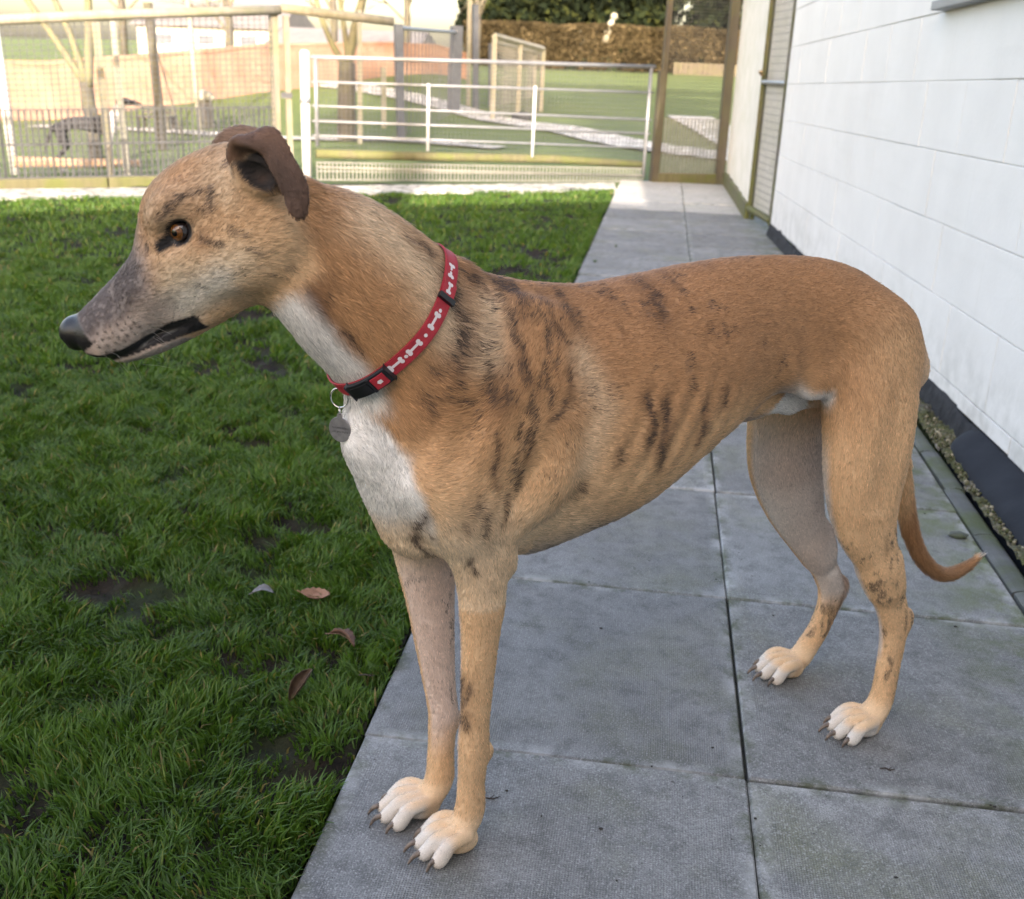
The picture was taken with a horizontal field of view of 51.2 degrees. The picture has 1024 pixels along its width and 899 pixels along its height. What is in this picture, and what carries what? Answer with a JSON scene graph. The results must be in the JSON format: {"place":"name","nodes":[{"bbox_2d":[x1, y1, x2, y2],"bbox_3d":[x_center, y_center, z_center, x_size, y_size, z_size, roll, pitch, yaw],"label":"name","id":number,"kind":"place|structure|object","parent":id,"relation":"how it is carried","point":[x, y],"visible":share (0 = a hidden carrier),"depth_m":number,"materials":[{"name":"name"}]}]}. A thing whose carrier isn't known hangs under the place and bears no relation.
{"place":"outdoors","nodes":[
{"label":"outdoors","id":0,"kind":"place"},
{"bbox_2d":[33,124,504,147],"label":"field path","id":1,"kind":"structure","parent":0,"point":[331,138],"depth_m":13.70,"materials":[{"name":"concrete"}]},
{"bbox_2d":[0,183,614,898],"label":"lawn","id":2,"kind":"structure","parent":0,"point":[158,593],"depth_m":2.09,"materials":[{"name":"plant"}]},
{"bbox_2d":[91,22,112,174],"bbox_3d":[-3.543,-2.954,9.285,0.080,1.405,0.072,-5,21,-20],"label":"stake","id":3,"kind":"object","parent":2,"relation":"on","point":[102,77],"visible":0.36,"depth_m":9.19,"materials":[{"name":"brown wood"}]},
{"bbox_2d":[110,21,129,174],"bbox_3d":[-3.353,-2.911,9.165,0.059,1.412,0.055,-5,21,-20],"label":"stake","id":4,"kind":"object","parent":2,"relation":"on","point":[115,58],"visible":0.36,"depth_m":9.07,"materials":[{"name":"beige wood"}]},
{"bbox_2d":[248,584,273,594],"bbox_3d":[-0.494,0.278,2.107,0.050,0.019,0.023,2,20,0],"label":"fallen leaf","id":5,"kind":"object","parent":2,"relation":"on","point":[265,587],"visible":1,"depth_m":2.11,"materials":[{"name":"grey plant"}]},
{"bbox_2d":[281,16,292,152],"bbox_3d":[-1.919,-2.929,9.142,0.093,1.445,0.078,1,20,-3],"label":"corner post","id":6,"kind":"object","parent":2,"relation":"on","point":[287,94],"visible":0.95,"depth_m":9.06,"materials":[{"name":"brown wood"}]},
{"bbox_2d":[280,3,393,25],"bbox_3d":[-1.472,-3.681,9.057,0.964,0.132,0.074,-5,21,-20],"label":"log rail","id":7,"kind":"object","parent":6,"relation":"attached to","point":[335,14],"visible":1,"depth_m":9.03,"materials":[{"name":"beige wood"}]},
{"bbox_2d":[288,668,311,701],"bbox_3d":[-0.356,0.393,1.775,0.020,0.042,0.073,30,70,11],"label":"fallen leaf","id":8,"kind":"object","parent":2,"relation":"on","point":[298,681],"visible":1,"depth_m":1.78,"materials":[{"name":"brown plant"}]},
{"bbox_2d":[300,50,311,177],"bbox_3d":[-1.782,-2.824,9.248,0.088,1.185,0.085,5,20,7],"label":"gate post","id":9,"kind":"object","parent":2,"relation":"on","point":[305,111],"visible":0.87,"depth_m":9.19,"materials":[{"name":"white metal"}]},
{"bbox_2d":[310,55,655,181],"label":"field gate","id":10,"kind":"structure","parent":9,"relation":"attached to","point":[372,154],"depth_m":9.80,"materials":[{"name":"metal"}]},
{"bbox_2d":[297,587,329,598],"bbox_3d":[-0.391,0.284,2.101,0.065,0.016,0.033,5,33,-9],"label":"fallen leaf","id":11,"kind":"object","parent":2,"relation":"on","point":[316,592],"visible":1,"depth_m":2.11,"materials":[{"name":"brown plant"}]},
{"bbox_2d":[325,628,354,646],"bbox_3d":[-0.308,0.333,1.953,0.071,0.028,0.024,15,23,32],"label":"fallen leaf","id":12,"kind":"object","parent":2,"relation":"on","point":[348,634],"visible":1,"depth_m":1.95,"materials":[{"name":"brown plant"}]},
{"bbox_2d":[0,183,615,200],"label":"cross path","id":13,"kind":"structure","parent":0,"point":[50,193],"depth_m":9.06,"materials":[{"name":"concrete"}]},
{"bbox_2d":[0,0,742,55],"label":"sky","id":14,"kind":"structure","parent":0,"point":[435,14],"materials":[{"name":"white"}]},
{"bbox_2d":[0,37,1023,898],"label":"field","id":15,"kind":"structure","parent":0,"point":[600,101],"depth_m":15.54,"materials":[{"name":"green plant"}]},
{"bbox_2d":[0,37,19,174],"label":"stake","id":16,"kind":"object","parent":15,"relation":"on","point":[6,93],"visible":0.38,"depth_m":9.63,"materials":[{"name":"white paint"}]},
{"bbox_2d":[24,0,103,158],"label":"fruit tree","id":17,"kind":"object","parent":15,"relation":"on","point":[58,8],"visible":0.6,"depth_m":10.60,"materials":[{"name":"brown plant"}]},
{"bbox_2d":[13,156,139,167],"bbox_3d":[-3.971,-2.632,9.806,1.098,0.100,0.100,-4,20,-16],"label":"fallen log","id":18,"kind":"object","parent":15,"relation":"on","point":[62,163],"visible":0.52,"depth_m":9.74,"materials":[{"name":"beige wood"}]},
{"bbox_2d":[44,97,140,172],"bbox_3d":[-3.914,-2.948,10.012,0.905,0.699,0.204,-4,21,-17],"label":"dog","id":19,"kind":"object","parent":15,"relation":"on","point":[125,102],"visible":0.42,"depth_m":9.92},
{"bbox_2d":[108,0,137,54],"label":"bare tree","id":20,"kind":"object","parent":15,"relation":"on","point":[121,4],"visible":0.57,"depth_m":24.03,"materials":[{"name":"grey plant"}]},
{"bbox_2d":[0,5,281,188],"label":"wire fence","id":21,"kind":"object","parent":15,"relation":"on","point":[102,180],"visible":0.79,"depth_m":8.46,"materials":[{"name":"beige metal"}]},
{"bbox_2d":[143,2,165,149],"bbox_3d":[-4.123,-4.255,12.391,0.172,1.710,0.110,5,20,7],"label":"stake","id":22,"kind":"object","parent":15,"relation":"on","point":[154,50],"visible":0.62,"depth_m":12.31,"materials":[{"name":"beige wood"}]},
{"bbox_2d":[135,106,175,129],"bbox_3d":[-4.851,-4.488,14.575,0.480,0.380,0.235,5,20,7],"label":"bench","id":23,"kind":"object","parent":15,"relation":"on","point":[167,118],"visible":0.37,"depth_m":14.61,"materials":[{"name":"brown wood"}]},
{"bbox_2d":[158,52,180,133],"bbox_3d":[-4.290,-4.438,13.422,0.290,1.073,0.024,5,20,7],"label":"prop bar","id":24,"kind":"object","parent":15,"relation":"on","point":[162,69],"visible":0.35,"depth_m":13.39,"materials":[{"name":"brown wood"}]},
{"bbox_2d":[185,0,201,130],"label":"stake","id":25,"kind":"object","parent":15,"relation":"on","point":[191,38],"visible":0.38,"depth_m":14.20,"materials":[{"name":"beige wood"}]},
{"bbox_2d":[161,0,233,46],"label":"bare tree","id":26,"kind":"object","parent":15,"relation":"on","point":[227,3],"visible":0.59,"depth_m":22.73,"materials":[{"name":"grey plant"}]},
{"bbox_2d":[199,89,215,128],"bbox_3d":[-4.265,-4.731,14.920,0.279,0.565,0.260,5,20,7],"label":"tree stump","id":27,"kind":"object","parent":15,"relation":"on","point":[205,98],"visible":0.56,"depth_m":14.82,"materials":[{"name":"beige wood"}]},
{"bbox_2d":[129,0,314,53],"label":"house","id":28,"kind":"structure","parent":15,"relation":"on","point":[300,21],"depth_m":36.74,"materials":[{"name":"stone"}]},
{"bbox_2d":[156,32,174,43],"bbox_3d":[-11.953,-14.159,36.809,0.700,0.360,0.056,5,20,7],"label":"window","id":29,"kind":"structure","parent":28,"relation":"in","point":[158,34],"depth_m":36.78,"materials":[{"name":"white paint"}]},
{"bbox_2d":[196,34,216,45],"bbox_3d":[-10.469,-14.038,36.633,0.700,0.360,0.056,5,20,7],"label":"window","id":30,"kind":"structure","parent":28,"relation":"in","point":[203,36],"depth_m":36.60,"materials":[{"name":"white paint"}]},
{"bbox_2d":[238,35,258,44],"bbox_3d":[-8.984,-13.916,36.457,0.700,0.360,0.056,5,20,7],"label":"window","id":31,"kind":"structure","parent":28,"relation":"in","point":[240,39],"depth_m":36.42,"materials":[{"name":"white paint"}]},
{"bbox_2d":[0,42,466,119],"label":"brick wall","id":32,"kind":"structure","parent":15,"relation":"on","point":[378,49],"depth_m":17.22,"materials":[{"name":"brick"}]},
{"bbox_2d":[305,0,337,41],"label":"bare tree","id":33,"kind":"object","parent":15,"relation":"on","point":[332,5],"visible":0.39,"depth_m":24.30,"materials":[{"name":"grey plant"}]},
{"bbox_2d":[314,0,366,141],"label":"fruit tree","id":34,"kind":"object","parent":15,"relation":"on","point":[350,42],"visible":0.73,"depth_m":13.43,"materials":[{"name":"brown plant"}]},
{"bbox_2d":[265,27,434,43],"bbox_3d":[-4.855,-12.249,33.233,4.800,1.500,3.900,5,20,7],"label":"house","id":35,"kind":"structure","parent":15,"relation":"on","point":[306,35],"depth_m":32.49,"materials":[{"name":"paint"}]},
{"bbox_2d":[357,10,361,143],"bbox_3d":[-1.887,-4.546,13.244,0.059,1.664,0.055,-5,21,-20],"label":"stake","id":36,"kind":"object","parent":15,"relation":"on","point":[359,65],"visible":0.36,"depth_m":13.19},
{"bbox_2d":[381,67,385,127],"bbox_3d":[-1.826,-4.958,15.231,0.060,0.920,0.060,-5,21,-20],"label":"stake","id":37,"kind":"object","parent":15,"relation":"on","point":[383,94],"visible":0.64,"depth_m":15.18,"materials":[{"name":"beige wood"}]},
{"bbox_2d":[365,0,411,42],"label":"bare tree","id":38,"kind":"object","parent":15,"relation":"on","point":[407,18],"visible":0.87,"depth_m":26.90,"materials":[{"name":"grey plant"}]},
{"bbox_2d":[394,24,405,137],"bbox_3d":[-1.467,-4.747,13.968,0.135,1.502,0.119,-5,21,-20],"label":"steel post","id":39,"kind":"object","parent":15,"relation":"on","point":[398,45],"visible":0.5,"depth_m":13.89,"materials":[{"name":"grey metal"}]},
{"bbox_2d":[403,26,456,134],"bbox_3d":[-1.202,-5.477,15.786,0.060,1.461,3.851,5,20,6],"label":"bar fence","id":40,"kind":"object","parent":15,"relation":"on","point":[425,30],"visible":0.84,"depth_m":15.61,"materials":[{"name":"metal"}]},
{"bbox_2d":[448,25,462,109],"bbox_3d":[-0.940,-6.226,17.651,0.188,1.432,0.180,-5,21,-20],"label":"steel post","id":41,"kind":"object","parent":15,"relation":"on","point":[458,39],"visible":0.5,"depth_m":17.55,"materials":[{"name":"grey metal"}]},
{"bbox_2d":[466,0,471,105],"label":"stake","id":42,"kind":"object","parent":15,"relation":"on","point":[469,23],"visible":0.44,"depth_m":18.22,"materials":[{"name":"beige wood"}]},
{"bbox_2d":[458,0,486,59],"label":"bare tree","id":43,"kind":"object","parent":15,"relation":"on","point":[478,2],"visible":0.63,"depth_m":29.54,"materials":[{"name":"brown plant"}]},
{"bbox_2d":[472,4,478,109],"bbox_3d":[-0.618,-6.588,18.118,0.129,1.760,0.109,-5,21,-20],"label":"steel post","id":44,"kind":"object","parent":15,"relation":"on","point":[475,36],"visible":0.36,"depth_m":18.03,"materials":[{"name":"grey metal"}]},
{"bbox_2d":[488,43,491,105],"bbox_3d":[-0.382,-6.519,18.750,0.078,1.138,0.070,-5,21,-20],"label":"steel post","id":45,"kind":"object","parent":15,"relation":"on","point":[489,58],"visible":0.5,"depth_m":18.68,"materials":[{"name":"grey metal"}]},
{"bbox_2d":[454,0,529,59],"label":"conifer","id":46,"kind":"object","parent":15,"relation":"on","point":[508,10],"visible":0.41,"depth_m":43.36,"materials":[{"name":"green plant"}]},
{"bbox_2d":[490,33,545,118],"bbox_3d":[0.046,-6.485,18.700,0.812,1.386,3.439,10,21,21],"label":"cage","id":47,"kind":"object","parent":15,"relation":"on","point":[511,44],"visible":0.84,"depth_m":18.04,"materials":[{"name":"metal"}]},
{"bbox_2d":[512,111,531,120],"bbox_3d":[0.165,-5.502,17.635,0.352,0.146,0.280,5,20,7],"label":"rock","id":48,"kind":"object","parent":15,"relation":"on","point":[520,117],"visible":0.45,"depth_m":17.54,"materials":[{"name":"grey stone"}]},
{"bbox_2d":[520,0,610,62],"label":"conifer","id":49,"kind":"object","parent":15,"relation":"on","point":[557,12],"visible":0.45,"depth_m":42.65,"materials":[{"name":"green plant"}]},
{"bbox_2d":[462,19,739,74],"bbox_3d":[3.745,-14.265,38.019,11.133,1.720,1.491,5,20,7],"label":"hedge","id":50,"kind":"object","parent":15,"relation":"on","point":[649,41],"visible":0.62,"depth_m":37.69,"materials":[{"name":"brown plant"}]},
{"bbox_2d":[602,12,617,41],"bbox_3d":[3.436,-14.806,37.535,0.512,1.001,0.280,5,20,7],"label":"statue","id":51,"kind":"object","parent":50,"relation":"on","point":[614,16],"visible":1,"depth_m":37.40,"materials":[{"name":"white stone"}]},
{"bbox_2d":[597,0,688,67],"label":"conifer","id":52,"kind":"object","parent":15,"relation":"on","point":[649,13],"visible":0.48,"depth_m":41.80,"materials":[{"name":"green plant"}]},
{"bbox_2d":[673,62,736,76],"bbox_3d":[7.481,-13.121,37.103,3.730,0.502,0.024,5,20,7],"label":"board fence","id":53,"kind":"object","parent":15,"relation":"on","point":[699,71],"visible":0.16,"depth_m":37.19,"materials":[{"name":"beige wood"}]},
{"bbox_2d":[678,0,742,65],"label":"conifer","id":54,"kind":"object","parent":15,"relation":"on","point":[708,13],"visible":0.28,"depth_m":42.56,"materials":[{"name":"green plant"}]},
{"bbox_2d":[766,0,1023,472],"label":"block building","id":55,"kind":"structure","parent":15,"relation":"on","point":[900,169],"depth_m":3.71,"materials":[{"name":"white paint"}]},
{"bbox_3d":[1.843,-2.646,6.926,0.052,2.520,0.037,5,20,7],"label":"wall post","id":56,"kind":"object","parent":55,"relation":"attached to","visible":0},
{"bbox_2d":[746,0,796,225],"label":"door","id":57,"kind":"structure","parent":56,"relation":"attached to","point":[783,20],"depth_m":7.49,"materials":[{"name":"metal"}]},
{"bbox_2d":[788,240,1023,564],"bbox_3d":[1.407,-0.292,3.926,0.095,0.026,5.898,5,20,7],"label":"gravel","id":58,"kind":"structure","parent":15,"relation":"on","point":[963,473],"depth_m":2.94,"materials":[{"name":"grey gravel"}]},
{"bbox_2d":[947,430,1023,575],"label":"kerb block","id":59,"kind":"structure","parent":58,"relation":"on","point":[995,476],"depth_m":2.77,"materials":[{"name":"black concrete"}]},
{"bbox_2d":[914,426,1023,614],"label":"gutter","id":60,"kind":"object","parent":15,"relation":"on","point":[1006,570],"visible":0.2,"depth_m":2.61,"materials":[{"name":"grey concrete"}]},
{"bbox_2d":[313,84,727,159],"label":"field path","id":61,"kind":"structure","parent":0,"point":[524,123],"depth_m":16.13,"materials":[{"name":"concrete"}]},
{"bbox_2d":[291,179,1023,898],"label":"path","id":62,"kind":"structure","parent":0,"point":[591,721],"depth_m":1.76,"materials":[{"name":"concrete"}]},
{"bbox_2d":[59,123,984,871],"bbox_3d":[0.213,0.039,1.502,1.506,0.944,0.270,-9,22,-28],"label":"dog","id":63,"kind":"object","parent":62,"relation":"on","point":[499,425],"visible":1,"depth_m":1.28},
{"bbox_2d":[327,243,457,441],"bbox_3d":[-0.137,-0.121,1.216,0.146,0.220,0.148,-8,22,-27],"label":"dog collar","id":64,"kind":"object","parent":63,"relation":"attached to","point":[388,371],"visible":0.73,"depth_m":1.16,"materials":[{"name":"red fabric"}]},
{"bbox_2d":[649,0,672,181],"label":"tall post","id":65,"kind":"object","parent":62,"relation":"on","point":[659,112],"visible":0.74,"depth_m":10.34,"materials":[{"name":"brown wood"}]},
{"bbox_2d":[332,508,996,881],"bbox_3d":[0.512,0.138,2.663,1.159,0.003,4.177,5,20,7],"label":"debris","id":66,"kind":"object","parent":62,"relation":"on","point":[755,818],"visible":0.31,"depth_m":1.59,"materials":[{"name":"brown"}]},
{"bbox_2d":[658,0,730,183],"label":"netting panel","id":67,"kind":"object","parent":62,"relation":"on","point":[697,177],"visible":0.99,"depth_m":10.51,"materials":[{"name":"metal"}]},
{"bbox_2d":[714,0,740,183],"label":"end post","id":68,"kind":"object","parent":62,"relation":"on","point":[729,70],"visible":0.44,"depth_m":10.41,"materials":[{"name":"brown wood"}]},
{"bbox_2d":[722,0,775,219],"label":"boarded screen","id":69,"kind":"object","parent":62,"relation":"on","point":[737,173],"visible":0.87,"depth_m":8.90,"materials":[{"name":"white wood"}]},
{"bbox_2d":[948,531,968,538],"bbox_3d":[1.057,0.203,2.531,0.041,0.016,0.031,15,23,32],"label":"stone chip","id":70,"kind":"object","parent":62,"relation":"on","point":[958,534],"visible":1,"depth_m":2.52,"materials":[{"name":"grey stone"}]},
{"bbox_2d":[668,115,730,151],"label":"field path","id":71,"kind":"structure","parent":0,"point":[693,117],"depth_m":17.52,"materials":[{"name":"concrete"}]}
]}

